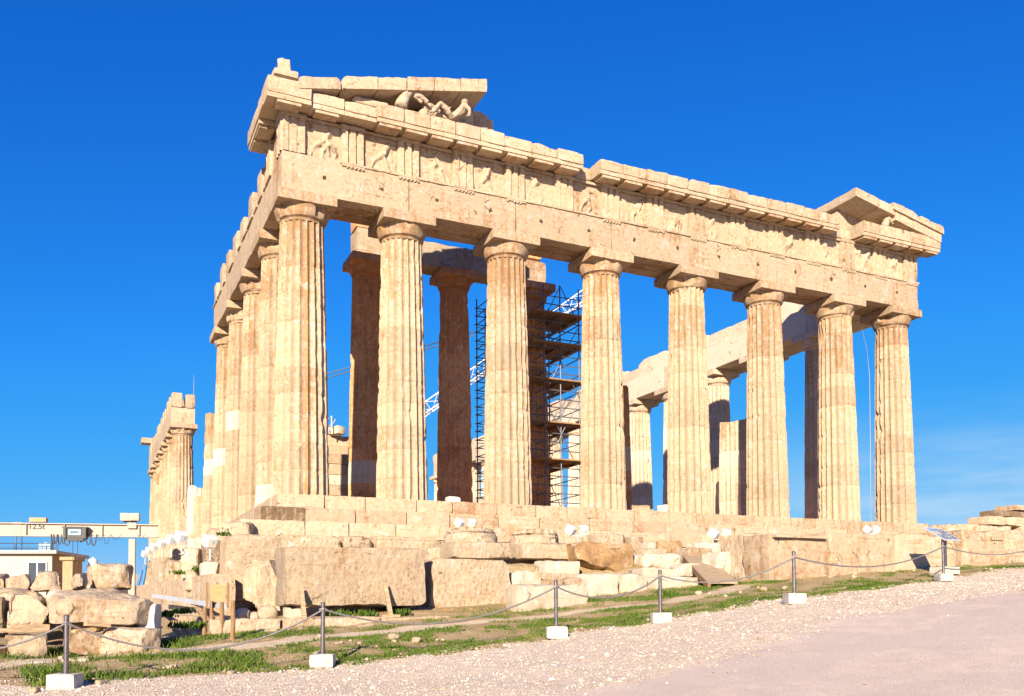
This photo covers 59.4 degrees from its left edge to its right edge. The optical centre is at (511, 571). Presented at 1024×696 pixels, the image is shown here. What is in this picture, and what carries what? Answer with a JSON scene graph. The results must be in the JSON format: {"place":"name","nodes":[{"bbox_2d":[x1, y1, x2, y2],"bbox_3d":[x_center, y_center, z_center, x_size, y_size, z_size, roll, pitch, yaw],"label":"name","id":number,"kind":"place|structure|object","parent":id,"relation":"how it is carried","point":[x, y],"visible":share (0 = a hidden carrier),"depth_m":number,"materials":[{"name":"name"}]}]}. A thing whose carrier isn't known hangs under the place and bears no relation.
{"place":"outdoors","nodes":[
{"label":"outdoors","id":0,"kind":"place"},
{"bbox_2d":[86,563,133,590],"bbox_3d":[-8.300,0.130,18.561,0.918,0.613,1.333,1,-3,-25],"label":"boulder","id":1,"kind":"object","parent":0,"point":[117,576],"visible":0.84,"depth_m":18.03,"materials":[{"name":"stone"}]},
{"bbox_2d":[206,583,228,607],"bbox_3d":[-6.454,0.523,19.693,0.485,0.550,0.075,1,-3,-25],"label":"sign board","id":2,"kind":"object","parent":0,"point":[217,592],"visible":1,"depth_m":19.68,"materials":[{"name":"wood"}]},
{"bbox_2d":[0,567,1023,695],"bbox_3d":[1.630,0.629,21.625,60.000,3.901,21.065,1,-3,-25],"label":"gravel path","id":3,"kind":"structure","parent":0,"point":[472,671],"depth_m":13.35,"materials":[{"name":"gravel"}]},
{"bbox_2d":[46,615,83,689],"bbox_3d":[-6.232,1.129,12.545,0.383,1.045,0.381,0,-2,-4],"label":"barrier post","id":4,"kind":"object","parent":3,"relation":"on","point":[66,679],"visible":0.95,"depth_m":12.42,"materials":[{"name":"concrete"}]},
{"bbox_2d":[67,610,322,650],"bbox_3d":[-4.606,0.875,13.385,3.662,0.611,0.032,1,-3,-28],"label":"barrier rope","id":5,"kind":"object","parent":4,"relation":"attached to","point":[279,631],"visible":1,"depth_m":13.31,"materials":[{"name":"fabric"}]},
{"bbox_2d":[650,570,671,623],"bbox_3d":[2.848,0.490,17.269,0.382,1.038,0.379,0,-2,-4],"label":"barrier post","id":6,"kind":"object","parent":3,"relation":"on","point":[660,616],"visible":0.94,"depth_m":17.12,"materials":[{"name":"concrete"}]},
{"bbox_2d":[557,576,660,598],"bbox_3d":[1.825,0.280,16.612,2.457,0.448,0.032,1,-3,-32],"label":"barrier rope","id":7,"kind":"object","parent":6,"relation":"attached to","point":[610,596],"visible":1,"depth_m":16.61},
{"bbox_2d":[782,551,806,603],"bbox_3d":[5.511,0.127,17.556,0.374,1.040,0.381,0,-2,-4],"label":"barrier post","id":8,"kind":"object","parent":3,"relation":"on","point":[793,597],"visible":0.97,"depth_m":17.41,"materials":[{"name":"concrete"}]},
{"bbox_2d":[661,557,793,582],"bbox_3d":[4.192,-0.028,17.411,2.691,0.512,0.032,0,-2,-6],"label":"barrier rope","id":9,"kind":"object","parent":8,"relation":"attached to","point":[728,580],"visible":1,"depth_m":17.39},
{"bbox_2d":[934,542,953,581],"bbox_3d":[11.237,-0.248,23.407,0.380,1.038,0.368,0,-2,-4],"label":"barrier post","id":10,"kind":"object","parent":3,"relation":"on","point":[943,576],"visible":0.98,"depth_m":23.32,"materials":[{"name":"concrete"}]},
{"bbox_2d":[795,546,943,566],"bbox_3d":[8.381,-0.405,20.476,0.032,0.710,8.166,-3,-3,44],"label":"barrier rope","id":11,"kind":"object","parent":10,"relation":"attached to","point":[867,566],"visible":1,"depth_m":19.95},
{"bbox_2d":[0,562,1023,689],"bbox_3d":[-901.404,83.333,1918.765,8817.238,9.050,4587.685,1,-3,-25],"label":"ground","id":12,"kind":"structure","parent":0,"point":[294,658],"depth_m":19.37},
{"bbox_2d":[0,597,8,637],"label":"rough block","id":13,"kind":"object","parent":12,"relation":"on","point":[3,613],"depth_m":16.24,"materials":[{"name":"grey stone"}]},
{"bbox_2d":[0,588,46,610],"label":"rough block","id":14,"kind":"structure","parent":12,"relation":"on","point":[6,593],"depth_m":16.77,"materials":[{"name":"stone"}]},
{"bbox_2d":[5,574,30,589],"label":"boulder","id":15,"kind":"object","parent":14,"relation":"on","point":[22,581],"visible":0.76,"depth_m":17.23,"materials":[{"name":"stone"}]},
{"bbox_2d":[5,633,47,657],"bbox_3d":[-8.586,1.421,15.889,0.684,0.646,0.570,1,-3,-25],"label":"rough block","id":16,"kind":"object","parent":12,"relation":"on","point":[37,646],"depth_m":15.69,"materials":[{"name":"stone"}]},
{"bbox_2d":[0,628,48,632],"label":"timber batten","id":17,"kind":"object","parent":16,"relation":"on","point":[2,630],"visible":0.83,"depth_m":15.74,"materials":[{"name":"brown wood"}]},
{"bbox_2d":[9,624,49,627],"bbox_3d":[-8.634,0.990,16.074,0.618,0.073,0.160,1,-3,-40],"label":"timber batten","id":18,"kind":"object","parent":16,"relation":"on","point":[32,626],"visible":0.71,"depth_m":16.03,"materials":[{"name":"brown wood"}]},
{"bbox_2d":[7,592,47,627],"bbox_3d":[-8.885,0.726,16.494,0.654,0.672,0.686,1,-3,-25],"label":"rough block","id":19,"kind":"object","parent":18,"relation":"on","point":[27,609],"depth_m":16.24,"materials":[{"name":"stone"}]},
{"bbox_2d":[0,550,89,618],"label":"site shed","id":20,"kind":"structure","parent":12,"relation":"on","point":[32,564],"depth_m":49.80,"materials":[{"name":"white paint"}]},
{"bbox_2d":[27,561,47,583],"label":"window","id":21,"kind":"structure","parent":20,"relation":"in","point":[33,567],"depth_m":49.81,"materials":[{"name":"grey glass"}]},
{"bbox_2d":[46,613,63,644],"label":"rough block","id":22,"kind":"structure","parent":12,"relation":"on","point":[55,637],"depth_m":16.61,"materials":[{"name":"grey stone"}]},
{"bbox_2d":[46,590,63,601],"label":"rough block","id":23,"kind":"object","parent":22,"relation":"on","point":[50,593],"depth_m":17.00,"materials":[{"name":"stone"}]},
{"bbox_2d":[31,571,62,591],"bbox_3d":[-9.173,0.198,17.712,0.542,0.421,0.782,1,-3,-25],"label":"boulder","id":24,"kind":"object","parent":23,"relation":"on","point":[44,581],"visible":0.93,"depth_m":17.39,"materials":[{"name":"stone"}]},
{"bbox_2d":[71,573,84,589],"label":"boulder","id":25,"kind":"object","parent":23,"relation":"on","point":[78,581],"visible":0.95,"depth_m":17.54,"materials":[{"name":"stone"}]},
{"bbox_2d":[59,557,84,589],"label":"tool hut","id":26,"kind":"object","parent":12,"relation":"on","point":[68,573],"visible":0.41,"depth_m":47.95,"materials":[{"name":"paint"}]},
{"bbox_2d":[0,517,157,594],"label":"gantry crane","id":27,"kind":"object","parent":12,"relation":"on","point":[69,532],"visible":0.99,"depth_m":36.18,"materials":[{"name":"paint"}]},
{"bbox_2d":[120,513,139,522],"bbox_3d":[-15.638,-2.111,36.783,0.733,0.543,0.338,0,-2,-13],"label":"box lamp","id":28,"kind":"object","parent":27,"relation":"on","point":[130,517],"visible":1,"depth_m":36.64,"materials":[{"name":"paint"}]},
{"bbox_2d":[69,629,100,654],"bbox_3d":[-7.815,1.326,16.448,0.552,0.545,0.665,1,-3,-25],"label":"boulder","id":29,"kind":"object","parent":12,"relation":"on","point":[81,642],"visible":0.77,"depth_m":16.21,"materials":[{"name":"stone"}]},
{"bbox_2d":[71,622,103,632],"bbox_3d":[-7.958,1.015,16.841,0.555,0.295,0.649,1,-3,-25],"label":"rough block","id":30,"kind":"object","parent":29,"relation":"on","point":[92,628],"depth_m":16.55,"materials":[{"name":"stone"}]},
{"bbox_2d":[47,588,152,624],"bbox_3d":[-7.791,0.672,17.014,1.821,0.724,1.369,1,-3,-25],"label":"rough block","id":31,"kind":"object","parent":30,"relation":"on","point":[111,606],"depth_m":16.49,"materials":[{"name":"stone"}]},
{"bbox_2d":[99,626,160,654],"bbox_3d":[-7.130,1.387,16.731,1.090,0.740,0.892,1,-3,-25],"label":"boulder","id":32,"kind":"object","parent":12,"relation":"on","point":[146,636],"visible":0.6,"depth_m":16.42,"materials":[{"name":"stone"}]},
{"bbox_2d":[137,604,161,630],"bbox_3d":[-6.908,0.930,17.083,0.374,0.627,0.295,-1,-2,3],"label":"marble slab","id":33,"kind":"object","parent":32,"relation":"on","point":[155,616],"depth_m":16.97,"materials":[{"name":"white stone"}]},
{"bbox_2d":[136,574,235,615],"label":"terrace wall","id":34,"kind":"structure","parent":12,"relation":"on","point":[175,587],"depth_m":24.08,"materials":[{"name":"stone"}]},
{"bbox_2d":[150,557,173,582],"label":"rough block","id":35,"kind":"structure","parent":34,"relation":"on","point":[158,565],"depth_m":31.09,"materials":[{"name":"stone"}]},
{"bbox_2d":[164,560,180,585],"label":"rough block","id":36,"kind":"structure","parent":34,"relation":"on","point":[172,565],"depth_m":27.30,"materials":[{"name":"stone"}]},
{"bbox_2d":[181,547,201,577],"bbox_3d":[-9.419,-0.186,26.463,0.588,1.021,1.026,0,-2,-5],"label":"rough block","id":37,"kind":"object","parent":34,"relation":"on","point":[191,556],"depth_m":26.01,"materials":[{"name":"stone"}]},
{"bbox_2d":[174,530,187,554],"bbox_3d":[-9.576,-0.836,26.026,0.392,0.702,0.363,-3,-3,44],"label":"floodlight","id":38,"kind":"object","parent":37,"relation":"on","point":[181,537],"visible":1,"depth_m":25.95,"materials":[{"name":"white metal"}]},
{"bbox_2d":[185,565,199,591],"bbox_3d":[-8.649,0.201,24.427,0.398,0.761,0.970,0,-2,-6],"label":"rough block","id":39,"kind":"object","parent":34,"relation":"on","point":[189,574],"depth_m":23.97,"materials":[{"name":"stone"}]},
{"bbox_2d":[199,561,218,574],"bbox_3d":[-8.013,0.151,23.766,0.471,0.823,0.998,1,-3,-25],"label":"rough block","id":40,"kind":"object","parent":34,"relation":"on","point":[206,567],"depth_m":23.37,"materials":[{"name":"stone"}]},
{"bbox_2d":[201,534,216,560],"bbox_3d":[-7.954,-0.634,23.626,0.392,0.702,0.363,-3,-3,44],"label":"floodlight","id":41,"kind":"object","parent":40,"relation":"on","point":[209,540],"visible":1,"depth_m":23.54,"materials":[{"name":"white metal"}]},
{"bbox_2d":[201,540,219,573],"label":"rough block","id":42,"kind":"structure","parent":34,"relation":"on","point":[215,555],"depth_m":25.54,"materials":[{"name":"grey stone"}]},
{"bbox_2d":[174,614,238,631],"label":"terrace wall","id":43,"kind":"structure","parent":12,"relation":"on","point":[187,618],"depth_m":22.37,"materials":[{"name":"stone"}]},
{"bbox_2d":[209,601,213,633],"bbox_3d":[-6.666,1.021,19.904,0.124,0.898,0.094,-2,-3,42],"label":"wooden post","id":44,"kind":"object","parent":12,"relation":"on","point":[211,615],"visible":0.41,"depth_m":19.87,"materials":[{"name":"brown wood"}]},
{"bbox_2d":[151,593,225,608],"bbox_3d":[-8.284,0.725,22.608,0.046,0.474,8.059,1,-3,-32],"label":"barrier rail","id":45,"kind":"object","parent":44,"relation":"attached to","point":[187,600],"visible":0.99,"depth_m":22.28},
{"bbox_2d":[230,601,235,639],"bbox_3d":[-5.416,1.006,17.405,0.125,0.880,0.096,-2,-3,42],"label":"wooden post","id":46,"kind":"object","parent":12,"relation":"on","point":[232,629],"visible":0.79,"depth_m":17.36,"materials":[{"name":"brown wood"}]},
{"bbox_2d":[208,618,279,634],"bbox_3d":[-5.655,1.166,18.978,1.453,0.340,0.458,1,-3,-25],"label":"kerb stone","id":47,"kind":"object","parent":12,"relation":"on","point":[214,626],"visible":0.62,"depth_m":18.78,"materials":[{"name":"stone"}]},
{"bbox_2d":[219,534,277,601],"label":"rough block","id":48,"kind":"structure","parent":12,"relation":"on","point":[239,553],"depth_m":23.04,"materials":[{"name":"stone"}]},
{"bbox_2d":[242,559,279,610],"bbox_3d":[-6.153,0.349,22.130,0.866,1.280,0.776,1,-3,-25],"label":"rough block","id":49,"kind":"object","parent":12,"relation":"on","point":[259,581],"depth_m":21.92,"materials":[{"name":"stone"}]},
{"bbox_2d":[257,605,277,618],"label":"boulder","id":50,"kind":"object","parent":12,"relation":"on","point":[267,611],"visible":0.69,"depth_m":20.31,"materials":[{"name":"stone"}]},
{"bbox_2d":[283,606,301,617],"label":"rough block","id":51,"kind":"object","parent":12,"relation":"on","point":[291,612],"depth_m":20.38,"materials":[{"name":"stone"}]},
{"bbox_2d":[277,535,340,547],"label":"rough block","id":52,"kind":"structure","parent":12,"relation":"on","point":[305,540],"depth_m":26.95,"materials":[{"name":"stone"}]},
{"bbox_2d":[309,602,335,667],"bbox_3d":[-3.002,1.007,14.235,0.381,1.040,0.382,0,-2,-2],"label":"barrier post","id":53,"kind":"object","parent":12,"relation":"on","point":[322,659],"visible":0.98,"depth_m":14.05,"materials":[{"name":"concrete"}]},
{"bbox_2d":[279,616,379,627],"bbox_3d":[-4.002,1.162,19.772,2.149,0.353,0.468,1,-3,-25],"label":"kerb stone","id":54,"kind":"object","parent":12,"relation":"on","point":[329,621],"visible":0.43,"depth_m":19.57,"materials":[{"name":"stone"}]},
{"bbox_2d":[326,606,373,611],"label":"rough block","id":55,"kind":"structure","parent":12,"relation":"on","point":[350,608],"depth_m":21.54,"materials":[{"name":"grey stone"}]},
{"bbox_2d":[275,546,425,606],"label":"ashlar block","id":56,"kind":"structure","parent":12,"relation":"on","point":[344,576],"depth_m":20.74,"materials":[{"name":"stone"}]},
{"bbox_2d":[337,536,371,547],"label":"rough block","id":57,"kind":"structure","parent":12,"relation":"on","point":[354,541],"depth_m":27.70,"materials":[{"name":"stone"}]},
{"bbox_2d":[0,585,753,667],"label":"footpath","id":58,"kind":"structure","parent":12,"relation":"on","point":[726,590],"depth_m":18.62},
{"bbox_2d":[369,536,435,548],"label":"rough block","id":59,"kind":"structure","parent":12,"relation":"on","point":[400,542],"depth_m":28.34,"materials":[{"name":"stone"}]},
{"bbox_2d":[380,616,449,620],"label":"kerb stone","id":60,"kind":"object","parent":12,"relation":"on","point":[383,618],"visible":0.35,"depth_m":20.35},
{"bbox_2d":[381,583,399,616],"bbox_3d":[-2.867,0.659,20.611,0.400,0.789,0.688,1,-3,-25],"label":"wooden strut","id":61,"kind":"object","parent":60,"relation":"on","point":[387,600],"visible":0.93,"depth_m":20.54,"materials":[{"name":"brown wood"}]},
{"bbox_2d":[423,547,439,559],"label":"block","id":62,"kind":"object","parent":12,"relation":"on","point":[431,553],"visible":0.35,"depth_m":25.62,"materials":[{"name":"stone"}]},
{"bbox_2d":[424,558,510,607],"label":"ashlar block","id":63,"kind":"structure","parent":12,"relation":"on","point":[459,582],"depth_m":22.58,"materials":[{"name":"stone"}]},
{"bbox_2d":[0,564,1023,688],"bbox_3d":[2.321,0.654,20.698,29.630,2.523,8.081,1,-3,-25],"label":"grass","id":64,"kind":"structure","parent":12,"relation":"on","point":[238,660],"depth_m":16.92,"materials":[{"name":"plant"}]},
{"bbox_2d":[502,556,544,563],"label":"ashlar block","id":65,"kind":"structure","parent":12,"relation":"on","point":[509,560],"depth_m":26.80,"materials":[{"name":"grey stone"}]},
{"bbox_2d":[433,526,509,559],"bbox_3d":[-1.208,-0.779,25.925,1.767,0.920,1.760,1,-3,-25],"label":"column capital","id":66,"kind":"object","parent":65,"relation":"on","point":[474,542],"visible":0.91,"depth_m":25.25,"materials":[{"name":"stone"}]},
{"bbox_2d":[509,529,567,560],"bbox_3d":[0.696,-0.776,27.171,1.712,0.923,1.704,1,-3,-25],"label":"column capital","id":67,"kind":"object","parent":65,"relation":"on","point":[534,544],"visible":0.91,"depth_m":26.50,"materials":[{"name":"stone"}]},
{"bbox_2d":[509,570,540,583],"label":"rough block","id":68,"kind":"structure","parent":12,"relation":"on","point":[525,577],"depth_m":23.57,"materials":[{"name":"stone"}]},
{"bbox_2d":[141,58,943,563],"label":"temple","id":69,"kind":"structure","parent":12,"relation":"on","point":[391,184],"depth_m":37.45,"materials":[{"name":"stone"}]},
{"bbox_2d":[218,522,253,540],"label":"rough block","id":70,"kind":"structure","parent":69,"relation":"on","point":[235,528],"depth_m":27.48,"materials":[{"name":"stone"}]},
{"bbox_2d":[351,96,387,107],"bbox_3d":[-5.018,-16.514,31.771,1.339,0.306,0.380,1,-3,-25],"label":"statue fragment","id":71,"kind":"object","parent":69,"relation":"on","point":[365,101],"visible":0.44,"depth_m":31.55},
{"bbox_2d":[395,87,428,109],"bbox_3d":[-3.588,-16.857,32.157,1.242,0.939,0.582,1,-3,-25],"label":"horse head statue","id":72,"kind":"object","parent":69,"relation":"on","point":[403,99],"visible":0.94,"depth_m":31.88,"materials":[{"name":"stone"}]},
{"bbox_2d":[428,99,470,123],"bbox_3d":[-2.305,-16.920,32.751,1.754,0.930,0.896,1,-3,-25],"label":"reclining statue","id":73,"kind":"object","parent":69,"relation":"on","point":[458,113],"visible":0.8,"depth_m":32.72,"materials":[{"name":"stone"}]},
{"bbox_2d":[425,289,582,416],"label":"site crane","id":74,"kind":"object","parent":69,"relation":"on","point":[435,406],"visible":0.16,"depth_m":61.99,"materials":[{"name":"white paint"}]},
{"bbox_2d":[474,284,581,506],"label":"scaffolding","id":75,"kind":"object","parent":69,"relation":"on","point":[555,322],"visible":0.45,"depth_m":41.88,"materials":[{"name":"grey metal"}]},
{"bbox_2d":[506,584,587,611],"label":"rough block","id":76,"kind":"structure","parent":12,"relation":"on","point":[517,594],"depth_m":21.87,"materials":[{"name":"stone"}]},
{"bbox_2d":[545,580,567,638],"bbox_3d":[0.784,0.676,15.958,0.374,1.039,0.386,0,-2,-4],"label":"barrier post","id":77,"kind":"object","parent":12,"relation":"on","point":[555,631],"visible":1,"depth_m":15.77,"materials":[{"name":"concrete"}]},
{"bbox_2d":[325,587,555,624],"bbox_3d":[-1.099,0.566,15.096,4.160,0.653,0.032,1,-3,-24],"label":"barrier rope","id":78,"kind":"object","parent":77,"relation":"attached to","point":[440,622],"visible":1,"depth_m":15.02,"materials":[{"name":"fabric"}]},
{"bbox_2d":[534,560,579,573],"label":"rough block","id":79,"kind":"structure","parent":12,"relation":"on","point":[557,567],"depth_m":24.95,"materials":[{"name":"stone"}]},
{"bbox_2d":[541,573,576,579],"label":"rough block","id":80,"kind":"structure","parent":12,"relation":"on","point":[551,576],"depth_m":24.25,"materials":[{"name":"stone"}]},
{"bbox_2d":[574,573,618,595],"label":"rough block","id":81,"kind":"structure","parent":12,"relation":"on","point":[599,583],"depth_m":23.89,"materials":[{"name":"stone"}]},
{"bbox_2d":[566,541,633,571],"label":"rough block","id":82,"kind":"structure","parent":12,"relation":"on","point":[602,556],"depth_m":26.11,"materials":[{"name":"stone"}]},
{"bbox_2d":[564,524,588,541],"bbox_3d":[1.949,-1.087,27.023,0.772,0.652,0.399,1,-3,-25],"label":"floodlight","id":83,"kind":"object","parent":82,"relation":"on","point":[571,529],"visible":0.88,"depth_m":26.97,"materials":[{"name":"white metal"}]},
{"bbox_2d":[587,533,624,544],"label":"rough block","id":84,"kind":"structure","parent":12,"relation":"on","point":[608,538],"depth_m":30.92,"materials":[{"name":"stone"}]},
{"bbox_2d":[614,573,646,592],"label":"rough block","id":85,"kind":"structure","parent":12,"relation":"on","point":[628,582],"depth_m":24.38,"materials":[{"name":"stone"}]},
{"bbox_2d":[626,567,679,576],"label":"rough block","id":86,"kind":"structure","parent":12,"relation":"on","point":[652,572],"depth_m":25.81,"materials":[{"name":"stone"}]},
{"bbox_2d":[633,553,681,568],"bbox_3d":[4.362,-0.272,27.292,1.442,0.558,0.944,1,-3,-25],"label":"boulder","id":87,"kind":"object","parent":12,"relation":"on","point":[659,560],"visible":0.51,"depth_m":26.87,"materials":[{"name":"stone"}]},
{"bbox_2d":[654,540,681,552],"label":"rough block","id":88,"kind":"structure","parent":12,"relation":"on","point":[671,546],"depth_m":31.37,"materials":[{"name":"stone"}]},
{"bbox_2d":[647,576,697,588],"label":"rough block","id":89,"kind":"structure","parent":12,"relation":"on","point":[667,583],"depth_m":24.86,"materials":[{"name":"stone"}]},
{"bbox_2d":[670,563,699,576],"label":"rough block","id":90,"kind":"structure","parent":12,"relation":"on","point":[685,569],"depth_m":26.18,"materials":[{"name":"stone"}]},
{"bbox_2d":[676,547,711,561],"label":"rough block","id":91,"kind":"structure","parent":12,"relation":"on","point":[690,551],"depth_m":30.18,"materials":[{"name":"stone"}]},
{"bbox_2d":[686,542,720,552],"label":"rough block","id":92,"kind":"structure","parent":12,"relation":"on","point":[714,547],"depth_m":31.16,"materials":[{"name":"stone"}]},
{"bbox_2d":[683,555,737,586],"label":"wooden ramp","id":93,"kind":"structure","parent":12,"relation":"on","point":[702,572],"depth_m":25.36,"materials":[{"name":"brown wood"}]},
{"bbox_2d":[701,551,730,573],"bbox_3d":[6.236,-0.189,26.753,1.035,0.864,0.969,1,-3,-25],"label":"boulder","id":94,"kind":"object","parent":12,"relation":"on","point":[720,559],"visible":0.38,"depth_m":26.32,"materials":[{"name":"stone"}]},
{"bbox_2d":[713,535,730,545],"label":"rough block","id":95,"kind":"structure","parent":12,"relation":"on","point":[721,539],"depth_m":31.64,"materials":[{"name":"stone"}]},
{"bbox_2d":[707,528,730,542],"bbox_3d":[7.344,-1.275,31.824,0.912,0.516,0.471,1,-3,-25],"label":"floodlight","id":96,"kind":"object","parent":95,"relation":"on","point":[714,533],"visible":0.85,"depth_m":31.68,"materials":[{"name":"white metal"}]},
{"bbox_2d":[723,533,760,579],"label":"rough block","id":97,"kind":"structure","parent":12,"relation":"on","point":[734,546],"depth_m":26.13,"materials":[{"name":"stone"}]},
{"bbox_2d":[743,534,826,580],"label":"ashlar block","id":98,"kind":"structure","parent":12,"relation":"on","point":[762,552],"depth_m":25.21,"materials":[{"name":"stone"}]},
{"bbox_2d":[811,532,1003,576],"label":"ashlar block","id":99,"kind":"structure","parent":12,"relation":"on","point":[852,549],"depth_m":26.22,"materials":[{"name":"stone"}]},
{"bbox_2d":[890,534,955,569],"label":"ashlar block","id":100,"kind":"structure","parent":12,"relation":"on","point":[905,547],"depth_m":27.27,"materials":[{"name":"stone"}]},
{"bbox_2d":[924,528,960,573],"bbox_3d":[12.117,-0.578,25.266,0.660,1.347,0.690,1,-3,-25],"label":"information board","id":101,"kind":"object","parent":12,"relation":"on","point":[944,536],"visible":0.92,"depth_m":25.14,"materials":[{"name":"metal"}]},
{"bbox_2d":[933,530,1004,565],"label":"ashlar block","id":102,"kind":"structure","parent":12,"relation":"on","point":[982,542],"depth_m":28.47,"materials":[{"name":"stone"}]},
{"bbox_2d":[927,524,1010,535],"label":"ashlar block","id":103,"kind":"structure","parent":12,"relation":"on","point":[952,527],"depth_m":34.88,"materials":[{"name":"stone"}]},
{"bbox_2d":[1002,530,1023,550],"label":"rough block","id":104,"kind":"structure","parent":12,"relation":"on","point":[1014,539],"depth_m":29.86,"materials":[{"name":"stone"}]},
{"bbox_2d":[1005,549,1023,562],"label":"rough block","id":105,"kind":"structure","parent":12,"relation":"on","point":[1014,558],"depth_m":29.21,"materials":[{"name":"stone"}]},
{"bbox_2d":[1011,525,1023,531],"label":"ashlar block","id":106,"kind":"structure","parent":12,"relation":"on","point":[1020,528],"depth_m":36.30,"materials":[{"name":"stone"}]},
{"bbox_2d":[968,516,1023,526],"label":"ashlar block","id":107,"kind":"structure","parent":106,"relation":"on","point":[1001,521],"depth_m":35.91,"materials":[{"name":"stone"}]},
{"bbox_2d":[980,510,1023,517],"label":"ashlar block","id":108,"kind":"structure","parent":107,"relation":"on","point":[1002,513],"depth_m":36.46,"materials":[{"name":"grey stone"}]},
{"bbox_2d":[0,0,1023,573],"label":"sky","id":109,"kind":"structure","parent":0,"point":[129,173],"materials":[{"name":"blue"}]},
{"bbox_2d":[558,592,1023,695],"bbox_3d":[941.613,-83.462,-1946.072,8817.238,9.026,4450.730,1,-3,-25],"label":"road","id":110,"kind":"structure","parent":0,"point":[877,654],"depth_m":11.33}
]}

